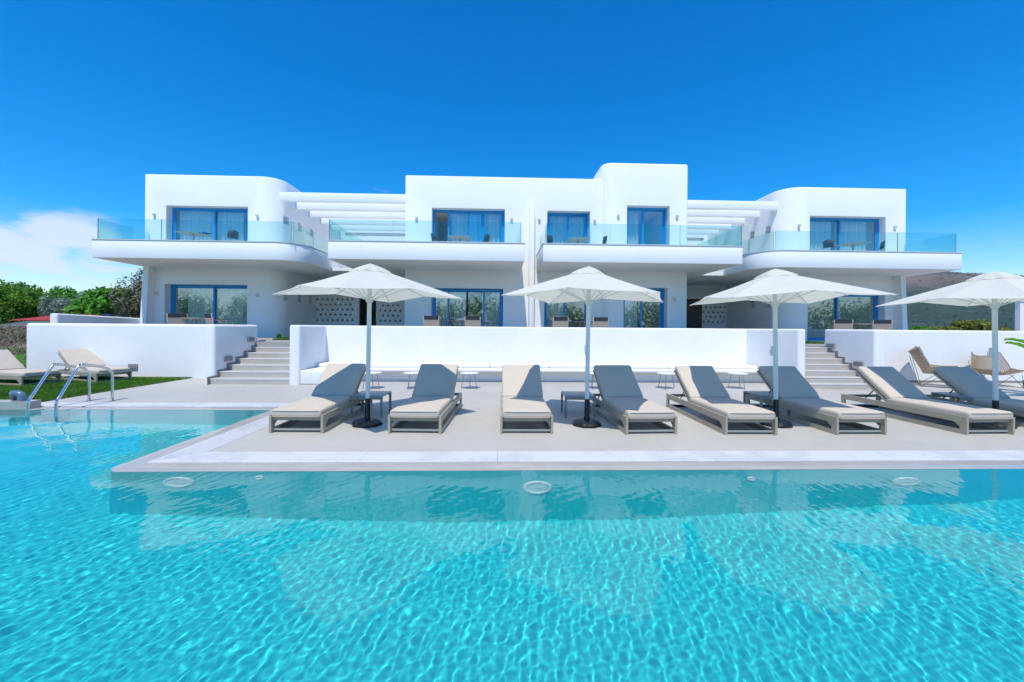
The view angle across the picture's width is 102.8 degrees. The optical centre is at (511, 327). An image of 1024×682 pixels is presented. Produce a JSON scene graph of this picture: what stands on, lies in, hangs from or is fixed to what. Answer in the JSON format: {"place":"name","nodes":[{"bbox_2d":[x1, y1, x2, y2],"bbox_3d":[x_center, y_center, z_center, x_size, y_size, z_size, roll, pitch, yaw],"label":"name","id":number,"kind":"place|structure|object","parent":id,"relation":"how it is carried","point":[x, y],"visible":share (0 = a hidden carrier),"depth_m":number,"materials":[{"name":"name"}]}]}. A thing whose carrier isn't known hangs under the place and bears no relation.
{"place":"outdoors","nodes":[
{"label":"outdoors","id":0,"kind":"place"},
{"bbox_2d":[0,341,183,401],"bbox_3d":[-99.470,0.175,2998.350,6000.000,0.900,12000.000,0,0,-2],"label":"ground","id":1,"kind":"structure","parent":0,"point":[12,346],"depth_m":13.57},
{"bbox_2d":[0,323,26,354],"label":"dry brush","id":2,"kind":"object","parent":1,"relation":"on","point":[4,341],"visible":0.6,"depth_m":14.16,"materials":[{"name":"plant"}]},
{"bbox_2d":[0,287,26,323],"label":"broadleaf tree","id":3,"kind":"object","parent":1,"relation":"on","point":[12,312],"visible":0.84,"depth_m":29.37,"materials":[{"name":"green plant"}]},
{"bbox_2d":[0,326,26,342],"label":"dry undergrowth","id":4,"kind":"object","parent":1,"relation":"on","point":[15,332],"visible":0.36,"depth_m":15.11,"materials":[{"name":"brown plant"}]},
{"bbox_2d":[1,347,26,367],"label":"weeds","id":5,"kind":"object","parent":1,"relation":"on","point":[23,356],"visible":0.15,"depth_m":12.72,"materials":[{"name":"green plant"}]},
{"bbox_2d":[0,321,49,327],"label":"shed","id":6,"kind":"structure","parent":1,"relation":"on","point":[24,323],"depth_m":20.71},
{"bbox_2d":[0,279,70,322],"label":"broadleaf tree","id":7,"kind":"object","parent":1,"relation":"on","point":[22,296],"visible":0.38,"depth_m":30.64,"materials":[{"name":"green plant"}]},
{"bbox_2d":[36,295,70,316],"bbox_3d":[-32.063,-0.985,29.123,2.749,2.879,2.028,0,0,-2],"label":"olive tree","id":8,"kind":"object","parent":1,"relation":"on","point":[56,306],"visible":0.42,"depth_m":28.58,"materials":[{"name":"green plant"}]},
{"bbox_2d":[13,315,97,328],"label":"shed","id":9,"kind":"structure","parent":1,"relation":"on","point":[44,318],"depth_m":22.41,"materials":[{"name":"red"}]},
{"bbox_2d":[47,285,94,300],"bbox_3d":[-42.519,-1.516,38.491,6.466,5.056,5.572,0,0,-2],"label":"broadleaf tree","id":10,"kind":"object","parent":1,"relation":"on","point":[67,293],"visible":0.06,"depth_m":38.20,"materials":[{"name":"green plant"}]},
{"bbox_2d":[50,313,139,323],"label":"boundary wall","id":11,"kind":"structure","parent":1,"relation":"on","point":[63,318],"depth_m":14.19,"materials":[{"name":"white paint"}]},
{"bbox_2d":[0,376,191,401],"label":"lawn turf","id":12,"kind":"structure","parent":1,"relation":"on","point":[96,388],"depth_m":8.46,"materials":[{"name":"plant"}]},
{"bbox_2d":[0,349,60,385],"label":"sun lounger","id":13,"kind":"object","parent":12,"relation":"on","point":[12,367],"visible":0.97,"depth_m":9.60,"materials":[{"name":"beige fabric"}]},
{"bbox_2d":[51,348,131,382],"bbox_3d":[-10.701,0.929,10.393,2.003,0.772,0.700,0,0,20],"label":"sun lounger","id":14,"kind":"object","parent":12,"relation":"on","point":[76,357],"visible":0.73,"depth_m":10.30,"materials":[{"name":"beige fabric"}]},
{"bbox_2d":[61,286,137,317],"bbox_3d":[-25.956,-0.987,26.104,3.657,3.410,3.196,0,0,-2],"label":"broadleaf tree","id":15,"kind":"object","parent":1,"relation":"on","point":[97,301],"visible":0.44,"depth_m":25.15,"materials":[{"name":"green plant"}]},
{"bbox_2d":[108,268,142,317],"bbox_3d":[-21.235,-1.447,23.401,2.659,3.989,1.984,0,0,-2],"label":"fig tree","id":16,"kind":"object","parent":1,"relation":"on","point":[130,300],"visible":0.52,"depth_m":22.95,"materials":[{"name":"green plant"}]},
{"bbox_2d":[26,323,257,382],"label":"terrace wall","id":17,"kind":"structure","parent":1,"relation":"on","point":[205,351],"depth_m":10.82,"materials":[{"name":"white paint"}]},
{"bbox_2d":[91,174,349,336],"bbox_3d":[-11.164,-2.651,19.406,7.192,6.923,10.468,0,0,-2],"label":"white villa","id":18,"kind":"object","parent":1,"relation":"on","point":[278,246],"visible":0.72,"depth_m":16.41,"materials":[{"name":"paint"}]},
{"bbox_2d":[174,231,212,239],"bbox_3d":[-11.929,-3.123,15.312,0.840,0.810,0.840,0,0,-2],"label":"balcony table","id":19,"kind":"object","parent":18,"relation":"on","point":[194,234],"visible":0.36,"depth_m":15.29,"materials":[{"name":"grey metal"}]},
{"bbox_2d":[170,285,246,324],"bbox_3d":[-12.269,-0.731,16.823,3.230,2.125,0.341,0,0,-2],"label":"sliding door","id":20,"kind":"structure","parent":18,"relation":"in","point":[229,302],"depth_m":16.91,"materials":[{"name":"clear glass"}]},
{"bbox_2d":[172,207,247,240],"bbox_3d":[-12.223,-3.825,16.822,3.189,2.215,0.339,0,0,-2],"label":"sliding door","id":21,"kind":"structure","parent":18,"relation":"in","point":[215,221],"depth_m":16.89,"materials":[{"name":"blue glass"}]},
{"bbox_2d":[227,230,239,239],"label":"balcony chair","id":22,"kind":"object","parent":18,"relation":"on","point":[234,234],"visible":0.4,"depth_m":15.13,"materials":[{"name":"grey"}]},
{"bbox_2d":[327,163,743,327],"bbox_3d":[0.755,-2.900,19.601,14.486,7.612,10.868,0,0,-2],"label":"white villa","id":23,"kind":"object","parent":1,"relation":"on","point":[636,214],"visible":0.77,"depth_m":16.53,"materials":[{"name":"paint"}]},
{"bbox_2d":[279,192,405,231],"bbox_3d":[-6.927,-5.322,19.200,5.193,0.350,5.100,0,0,-2],"label":"pergola","id":24,"kind":"object","parent":23,"relation":"attached to","point":[359,212],"visible":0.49,"depth_m":17.91,"materials":[{"name":"white paint"}]},
{"bbox_2d":[448,235,471,241],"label":"balcony table","id":25,"kind":"object","parent":23,"relation":"on","point":[461,238],"visible":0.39,"depth_m":15.62,"materials":[{"name":"grey metal"}]},
{"bbox_2d":[432,289,502,326],"bbox_3d":[-1.826,-0.620,16.967,2.899,2.070,0.337,0,0,-2],"label":"sliding door","id":26,"kind":"structure","parent":23,"relation":"in","point":[492,299],"depth_m":17.04,"materials":[{"name":"clear glass"}]},
{"bbox_2d":[433,210,504,241],"bbox_3d":[-1.780,-3.760,16.969,2.942,2.251,0.340,0,0,-2],"label":"sliding door","id":27,"kind":"structure","parent":23,"relation":"in","point":[475,224],"depth_m":17.05,"materials":[{"name":"glass"}]},
{"bbox_2d":[547,235,552,242],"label":"balcony chair","id":28,"kind":"object","parent":23,"relation":"on","point":[549,238],"visible":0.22,"depth_m":15.46,"materials":[{"name":"grey metal"}]},
{"bbox_2d":[544,302,585,326],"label":"sliding door","id":29,"kind":"structure","parent":23,"relation":"in","point":[551,310],"depth_m":17.16,"materials":[{"name":"clear glass"}]},
{"bbox_2d":[547,213,588,243],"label":"sliding door","id":30,"kind":"structure","parent":23,"relation":"in","point":[562,226],"depth_m":17.18,"materials":[{"name":"glass"}]},
{"bbox_2d":[566,237,590,242],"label":"balcony table","id":31,"kind":"object","parent":23,"relation":"on","point":[579,239],"visible":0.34,"depth_m":15.67,"materials":[{"name":"grey metal"}]},
{"bbox_2d":[623,288,664,327],"bbox_3d":[5.382,-0.603,16.987,1.789,2.151,0.338,0,0,-2],"label":"sliding door","id":32,"kind":"structure","parent":23,"relation":"in","point":[630,307],"depth_m":17.03,"materials":[{"name":"clear glass"}]},
{"bbox_2d":[627,207,666,244],"bbox_3d":[5.494,-3.788,16.990,1.745,2.423,0.338,0,0,-2],"label":"sliding door","id":33,"kind":"structure","parent":23,"relation":"in","point":[632,213],"depth_m":16.93,"materials":[{"name":"blue metal"}]},
{"bbox_2d":[686,299,701,327],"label":"entrance door","id":34,"kind":"structure","parent":23,"relation":"attached to","point":[694,317],"depth_m":21.30,"materials":[{"name":"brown wood"}]},
{"bbox_2d":[686,299,701,327],"bbox_3d":[8.387,-0.505,21.305,3.062,2.042,0.070,0,0,-2],"label":"door panel","id":35,"kind":"structure","parent":34,"relation":"in","point":[694,311],"depth_m":21.31,"materials":[{"name":"brown wood"}]},
{"bbox_2d":[687,285,701,298],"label":"wall","id":36,"kind":"structure","parent":23,"relation":"attached to","point":[694,291],"depth_m":21.33,"materials":[{"name":"white paint"}]},
{"bbox_2d":[687,187,962,340],"bbox_3d":[12.795,-2.462,20.276,7.748,6.928,10.318,0,0,-2],"label":"white villa","id":37,"kind":"object","parent":1,"relation":"on","point":[796,229],"visible":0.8,"depth_m":17.29,"materials":[{"name":"paint"}]},
{"bbox_2d":[687,273,723,283],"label":"terrace slab","id":38,"kind":"structure","parent":37,"relation":"on","point":[702,277],"depth_m":18.17,"materials":[{"name":"white paint"}]},
{"bbox_2d":[687,235,707,244],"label":"terrace wall","id":39,"kind":"structure","parent":38,"relation":"on","point":[697,239],"depth_m":23.37,"materials":[{"name":"white paint"}]},
{"bbox_2d":[687,200,777,234],"bbox_3d":[9.182,-5.286,19.924,4.382,0.350,4.820,0,0,-2],"label":"pergola","id":40,"kind":"object","parent":37,"relation":"attached to","point":[709,217],"visible":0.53,"depth_m":18.68,"materials":[{"name":"white paint"}]},
{"bbox_2d":[822,239,834,249],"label":"balcony chair","id":41,"kind":"object","parent":37,"relation":"on","point":[828,243],"visible":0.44,"depth_m":15.87,"materials":[{"name":"grey metal"}]},
{"bbox_2d":[807,295,877,339],"bbox_3d":[14.086,-0.465,17.607,3.354,2.016,0.160,0,0,-2],"label":"sliding door","id":42,"kind":"structure","parent":37,"relation":"in","point":[875,297],"depth_m":17.58,"materials":[{"name":"blue metal"}]},
{"bbox_2d":[810,218,878,250],"bbox_3d":[14.143,-3.634,17.698,3.285,2.254,0.341,0,0,-2],"label":"sliding door","id":43,"kind":"structure","parent":37,"relation":"in","point":[847,230],"depth_m":17.77,"materials":[{"name":"blue glass"}]},
{"bbox_2d":[835,242,871,250],"bbox_3d":[13.479,-2.919,16.155,0.840,0.810,0.840,0,0,-2],"label":"balcony table","id":44,"kind":"object","parent":37,"relation":"on","point":[851,244],"visible":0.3,"depth_m":16.14,"materials":[{"name":"grey metal"}]},
{"bbox_2d":[908,326,934,329],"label":"round bush","id":45,"kind":"object","parent":1,"relation":"on","point":[921,328],"visible":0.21,"depth_m":71.95,"materials":[{"name":"green plant"}]},
{"bbox_2d":[932,319,1000,330],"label":"round bush","id":46,"kind":"object","parent":1,"relation":"on","point":[977,325],"visible":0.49,"depth_m":62.76,"materials":[{"name":"green plant"}]},
{"bbox_2d":[998,325,1013,330],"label":"round bush","id":47,"kind":"object","parent":1,"relation":"on","point":[1002,328],"visible":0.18,"depth_m":67.75,"materials":[{"name":"green plant"}]},
{"bbox_2d":[1015,301,1023,330],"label":"white outbuilding","id":48,"kind":"structure","parent":1,"relation":"on","point":[1019,315],"depth_m":25.07,"materials":[{"name":"paint"}]},
{"bbox_2d":[331,268,351,273],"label":"terrace slab","id":49,"kind":"structure","parent":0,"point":[341,270],"depth_m":16.93,"materials":[{"name":"white paint"}]},
{"bbox_2d":[339,231,404,240],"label":"terrace wall","id":50,"kind":"structure","parent":49,"relation":"on","point":[371,235],"depth_m":22.78,"materials":[{"name":"white paint"}]},
{"bbox_2d":[0,410,1023,681],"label":"pool water","id":51,"kind":"structure","parent":0,"point":[106,574],"depth_m":2.38,"materials":[{"name":"blue liquid"}]},
{"bbox_2d":[0,0,1023,293],"label":"sky","id":52,"kind":"structure","parent":0,"point":[758,99],"materials":[{"name":"blue"}]},
{"bbox_2d":[46,378,1023,453],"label":"pool deck","id":53,"kind":"structure","parent":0,"point":[473,425],"depth_m":5.62,"materials":[{"name":"concrete"}]},
{"bbox_2d":[26,363,113,411],"bbox_3d":[-7.579,1.343,7.064,0.500,1.492,1.053,0,0,-2],"label":"pool ladder","id":54,"kind":"object","parent":53,"relation":"attached to","point":[41,381],"visible":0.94,"depth_m":6.93,"materials":[{"name":"silver metal"}]},
{"bbox_2d":[207,340,289,384],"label":"stone stairs","id":55,"kind":"structure","parent":53,"relation":"on","point":[261,365],"depth_m":10.43,"materials":[{"name":"stone"}]},
{"bbox_2d":[269,363,372,433],"bbox_3d":[-2.832,0.992,6.313,0.700,0.772,2.003,0,0,-1],"label":"sun lounger","id":56,"kind":"object","parent":53,"relation":"on","point":[337,386],"visible":0.97,"depth_m":6.08,"materials":[{"name":"beige fabric"}]},
{"bbox_2d":[273,264,462,427],"bbox_3d":[-2.040,0.232,5.840,1.968,2.307,1.968,0,0,38],"label":"parasol","id":57,"kind":"object","parent":53,"relation":"on","point":[369,283],"visible":1,"depth_m":5.81,"materials":[{"name":"beige fabric"}]},
{"bbox_2d":[351,391,391,417],"bbox_3d":[-2.249,1.214,6.555,0.490,0.335,0.500,0,0,0],"label":"side table","id":58,"kind":"object","parent":53,"relation":"on","point":[377,395],"visible":0.95,"depth_m":6.33,"materials":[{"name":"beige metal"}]},
{"bbox_2d":[363,371,381,388],"bbox_3d":[-3.175,1.189,9.253,0.430,0.365,0.430,0,0,-12],"label":"round table","id":59,"kind":"object","parent":53,"relation":"on","point":[374,372],"visible":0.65,"depth_m":9.22,"materials":[{"name":"white metal"}]},
{"bbox_2d":[388,364,461,433],"bbox_3d":[-1.261,1.004,6.328,0.700,0.772,2.003,0,0,1],"label":"sun lounger","id":60,"kind":"object","parent":53,"relation":"on","point":[432,397],"visible":1,"depth_m":6.21,"materials":[{"name":"beige fabric"}]},
{"bbox_2d":[460,372,478,388],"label":"round table","id":61,"kind":"object","parent":53,"relation":"on","point":[474,373],"visible":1,"depth_m":9.28,"materials":[{"name":"grey metal"}]},
{"bbox_2d":[500,364,552,433],"bbox_3d":[0.170,1.016,6.359,0.700,0.772,2.003,0,0,-2],"label":"sun lounger","id":62,"kind":"object","parent":53,"relation":"on","point":[521,396],"visible":1,"depth_m":6.35,"materials":[{"name":"beige fabric"}]},
{"bbox_2d":[300,367,763,384],"bbox_3d":[0.792,1.237,10.733,11.809,0.338,1.490,0,0,-2],"label":"built in bench","id":63,"kind":"object","parent":53,"relation":"on","point":[311,376],"visible":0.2,"depth_m":10.59,"materials":[{"name":"white paint"}]},
{"bbox_2d":[316,362,371,366],"bbox_3d":[-4.592,0.982,10.974,1.492,0.088,0.620,0,0,-2],"label":"bench cushion","id":64,"kind":"object","parent":63,"relation":"on","point":[323,364],"visible":0.24,"depth_m":10.84,"materials":[{"name":"white fabric"}]},
{"bbox_2d":[371,362,489,367],"bbox_3d":[-2.218,1.001,11.053,3.242,0.088,0.620,0,0,-2],"label":"bench cushion","id":65,"kind":"object","parent":63,"relation":"on","point":[418,364],"visible":0.69,"depth_m":10.79,"materials":[{"name":"white fabric"}]},
{"bbox_2d":[490,363,548,367],"bbox_3d":[0.199,1.021,11.133,1.580,0.088,0.620,0,0,-2],"label":"bench cushion","id":66,"kind":"object","parent":63,"relation":"on","point":[500,365],"visible":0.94,"depth_m":10.93,"materials":[{"name":"white fabric"}]},
{"bbox_2d":[547,363,667,368],"bbox_3d":[2.594,1.040,11.212,3.197,0.088,0.620,0,0,-2],"label":"bench cushion","id":67,"kind":"object","parent":63,"relation":"on","point":[592,365],"visible":0.79,"depth_m":10.95,"materials":[{"name":"white fabric"}]},
{"bbox_2d":[663,364,756,368],"bbox_3d":[5.414,1.062,11.306,2.431,0.088,0.620,0,0,-2],"label":"bench cushion","id":68,"kind":"object","parent":63,"relation":"on","point":[724,366],"visible":0.75,"depth_m":11.03,"materials":[{"name":"white fabric"}]},
{"bbox_2d":[41,402,1023,462],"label":"overflow grating","id":69,"kind":"object","parent":53,"relation":"on","point":[197,453],"visible":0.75,"depth_m":4.50,"materials":[{"name":"grey stone"}]},
{"bbox_2d":[289,325,804,384],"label":"terrace wall","id":70,"kind":"structure","parent":53,"relation":"on","point":[311,346],"depth_m":11.44,"materials":[{"name":"white paint"}]},
{"bbox_2d":[561,391,595,416],"bbox_3d":[1.074,1.241,6.681,0.490,0.335,0.500,0,0,0],"label":"side table","id":71,"kind":"object","parent":53,"relation":"on","point":[574,395],"visible":0.95,"depth_m":6.45,"materials":[{"name":"beige metal"}]},
{"bbox_2d":[502,266,662,427],"bbox_3d":[1.106,0.257,5.929,1.968,2.306,1.968,0,0,27],"label":"parasol","id":72,"kind":"object","parent":53,"relation":"on","point":[588,285],"visible":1,"depth_m":5.89,"materials":[{"name":"white fabric"}]},
{"bbox_2d":[590,365,677,434],"bbox_3d":[1.780,1.028,6.381,0.700,0.772,2.003,0,0,-4],"label":"sun lounger","id":73,"kind":"object","parent":53,"relation":"on","point":[623,399],"visible":0.99,"depth_m":6.17,"materials":[{"name":"beige fabric"}]},
{"bbox_2d":[657,372,674,389],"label":"round table","id":74,"kind":"object","parent":53,"relation":"on","point":[667,373],"visible":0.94,"depth_m":9.56,"materials":[{"name":"grey metal"}]},
{"bbox_2d":[666,366,777,434],"bbox_3d":[3.162,1.040,6.397,0.700,0.772,2.003,0,0,-1],"label":"sun lounger","id":75,"kind":"object","parent":53,"relation":"on","point":[705,392],"visible":1,"depth_m":6.25,"materials":[{"name":"beige fabric"}]},
{"bbox_2d":[728,372,746,389],"bbox_3d":[5.365,1.258,9.713,0.430,0.365,0.430,0,0,13],"label":"round table","id":76,"kind":"object","parent":53,"relation":"on","point":[737,373],"visible":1,"depth_m":9.65,"materials":[{"name":"grey metal"}]},
{"bbox_2d":[743,391,789,415],"bbox_3d":[4.282,1.267,6.888,0.490,0.335,0.500,0,0,0],"label":"side table","id":77,"kind":"object","parent":53,"relation":"on","point":[764,394],"visible":0.48,"depth_m":6.84,"materials":[{"name":"beige metal"}]},
{"bbox_2d":[690,269,897,427],"bbox_3d":[3.872,0.280,6.023,1.968,2.308,1.968,0,0,6],"label":"parasol","id":78,"kind":"object","parent":53,"relation":"on","point":[774,287],"visible":0.89,"depth_m":5.86,"materials":[{"name":"white fabric"}]},
{"bbox_2d":[746,366,886,434],"bbox_3d":[4.652,1.051,6.450,0.700,0.772,2.003,0,0,-2],"label":"sun lounger","id":79,"kind":"object","parent":53,"relation":"on","point":[797,393],"visible":0.94,"depth_m":6.12,"materials":[{"name":"beige fabric"}]},
{"bbox_2d":[805,346,872,389],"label":"stone stairs","id":80,"kind":"structure","parent":53,"relation":"on","point":[826,368],"depth_m":10.13,"materials":[{"name":"stone"}]},
{"bbox_2d":[825,329,1023,382],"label":"terrace wall","id":81,"kind":"structure","parent":53,"relation":"on","point":[856,348],"depth_m":11.14,"materials":[{"name":"white paint"}]},
{"bbox_2d":[841,367,1014,434],"bbox_3d":[6.444,1.066,6.516,0.700,0.772,2.003,0,0,-3],"label":"sun lounger","id":82,"kind":"object","parent":53,"relation":"on","point":[893,388],"visible":0.99,"depth_m":6.32,"materials":[{"name":"beige fabric"}]},
{"bbox_2d":[908,346,957,387],"bbox_3d":[10.788,0.978,10.430,0.984,1.017,0.979,0,0,40],"label":"rattan chair","id":83,"kind":"object","parent":53,"relation":"on","point":[916,354],"visible":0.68,"depth_m":10.41,"materials":[{"name":"beige wicker"}]},
{"bbox_2d":[876,271,1023,428],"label":"parasol","id":84,"kind":"object","parent":53,"relation":"on","point":[993,289],"visible":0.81,"depth_m":6.05,"materials":[{"name":"white fabric"}]},
{"bbox_2d":[931,392,971,403],"bbox_3d":[7.599,1.293,6.929,0.490,0.335,0.500,0,0,0],"label":"side table","id":85,"kind":"object","parent":53,"relation":"on","point":[961,398],"visible":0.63,"depth_m":6.92,"materials":[{"name":"beige metal"}]},
{"bbox_2d":[925,367,1023,426],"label":"sun lounger","id":86,"kind":"object","parent":53,"relation":"on","point":[972,383],"visible":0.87,"depth_m":6.85,"materials":[{"name":"beige fabric"}]},
{"bbox_2d":[968,351,1023,387],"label":"rattan chair","id":87,"kind":"object","parent":53,"relation":"on","point":[977,361],"visible":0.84,"depth_m":10.78,"materials":[{"name":"beige wicker"}]},
{"bbox_2d":[1004,338,1023,386],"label":"banana plant","id":88,"kind":"object","parent":53,"relation":"on","point":[1017,343],"visible":1,"depth_m":9.07,"materials":[{"name":"green plant"}]},
{"bbox_2d":[255,337,824,346],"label":"terrace paving","id":89,"kind":"structure","parent":0,"point":[269,342],"depth_m":11.80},
{"bbox_2d":[167,313,187,323],"bbox_3d":[-11.940,-0.078,14.586,0.590,0.867,0.571,0,0,-37],"label":"terrace chair","id":90,"kind":"object","parent":89,"relation":"on","point":[175,318],"visible":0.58,"depth_m":14.38,"materials":[{"name":"beige fabric"}]},
{"bbox_2d":[204,314,228,323],"bbox_3d":[-10.580,-0.067,14.631,0.590,0.867,0.571,0,0,33],"label":"terrace chair","id":91,"kind":"object","parent":89,"relation":"on","point":[209,319],"visible":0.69,"depth_m":14.45,"materials":[{"name":"beige fabric"}]},
{"bbox_2d":[316,279,356,325],"bbox_3d":[-8.566,-0.998,19.997,1.978,2.758,0.140,0,0,-2],"label":"perforated screen","id":92,"kind":"object","parent":89,"relation":"on","point":[343,305],"visible":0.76,"depth_m":19.93,"materials":[{"name":"white paint"}]},
{"bbox_2d":[323,294,400,325],"bbox_3d":[-7.038,-0.984,21.518,5.533,2.756,3.120,0,0,-2],"label":"passage","id":93,"kind":"object","parent":89,"relation":"on","point":[361,312],"visible":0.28,"depth_m":20.96,"materials":[{"name":"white paint"}]},
{"bbox_2d":[378,300,404,325],"bbox_3d":[-5.485,-0.973,20.099,2.123,2.758,0.140,0,0,-2],"label":"perforated screen","id":94,"kind":"object","parent":89,"relation":"on","point":[392,312],"visible":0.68,"depth_m":20.02,"materials":[{"name":"white paint"}]},
{"bbox_2d":[423,316,441,325],"bbox_3d":[-2.900,-0.006,14.880,0.590,0.867,0.571,0,0,-2],"label":"terrace chair","id":95,"kind":"object","parent":89,"relation":"on","point":[431,321],"visible":0.59,"depth_m":14.63,"materials":[{"name":"beige fabric"}]},
{"bbox_2d":[465,316,480,326],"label":"terrace chair","id":96,"kind":"object","parent":89,"relation":"on","point":[472,321],"visible":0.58,"depth_m":14.68,"materials":[{"name":"beige fabric"}]},
{"bbox_2d":[551,317,568,326],"bbox_3d":[1.751,0.031,15.034,0.590,0.867,0.571,0,0,-2],"label":"terrace chair","id":97,"kind":"object","parent":89,"relation":"on","point":[560,322],"visible":0.64,"depth_m":14.79,"materials":[{"name":"beige fabric"}]},
{"bbox_2d":[590,317,608,327],"bbox_3d":[3.217,0.043,15.083,0.590,0.867,0.571,0,0,-2],"label":"terrace chair","id":98,"kind":"object","parent":89,"relation":"on","point":[600,322],"visible":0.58,"depth_m":14.84,"materials":[{"name":"beige fabric"}]},
{"bbox_2d":[702,285,726,328],"bbox_3d":[10.585,-0.844,21.433,1.326,2.758,0.140,0,0,-2],"label":"perforated screen","id":99,"kind":"object","parent":89,"relation":"on","point":[714,308],"visible":0.71,"depth_m":21.36,"materials":[{"name":"white paint"}]},
{"bbox_2d":[831,320,852,328],"bbox_3d":[12.591,0.118,15.598,0.590,0.867,0.571,0,0,28],"label":"terrace chair","id":100,"kind":"object","parent":89,"relation":"on","point":[843,324],"visible":0.61,"depth_m":15.38,"materials":[{"name":"beige fabric"}]},
{"bbox_2d":[868,320,892,329],"bbox_3d":[14.105,0.130,15.649,0.590,0.867,0.571,0,0,28],"label":"terrace chair","id":101,"kind":"object","parent":89,"relation":"on","point":[882,325],"visible":0.62,"depth_m":15.43,"materials":[{"name":"grey fabric"}]},
{"bbox_2d":[906,271,1023,330],"bbox_3d":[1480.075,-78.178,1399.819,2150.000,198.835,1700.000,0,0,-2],"label":"hill","id":102,"kind":"structure","parent":0,"point":[935,281],"depth_m":805.90,"materials":[{"name":"green plant"}]},
{"bbox_2d":[907,271,1022,325],"bbox_3d":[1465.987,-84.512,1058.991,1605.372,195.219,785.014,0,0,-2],"label":"hill scrub","id":103,"kind":"object","parent":102,"relation":"on","point":[955,315],"visible":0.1,"depth_m":774.61,"materials":[{"name":"green plant"}]},
{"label":"pool basin","id":104,"kind":"structure","parent":0,"visible":0},
{"bbox_2d":[0,400,40,409],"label":"pool kerb","id":105,"kind":"structure","parent":104,"relation":"attached to","point":[11,405],"depth_m":6.73,"materials":[{"name":"stone"}]},
{"bbox_2d":[9,390,27,400],"bbox_3d":[-8.314,1.153,6.861,0.341,0.214,0.159,0,0,20],"label":"grey pipe","id":106,"kind":"object","parent":105,"relation":"on","point":[17,395],"visible":0.98,"depth_m":6.81,"materials":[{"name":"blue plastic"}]},
{"bbox_2d":[30,407,1023,471],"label":"pool coping","id":107,"kind":"object","parent":104,"relation":"on","point":[140,464],"visible":0.92,"depth_m":4.20,"materials":[{"name":"stone"}]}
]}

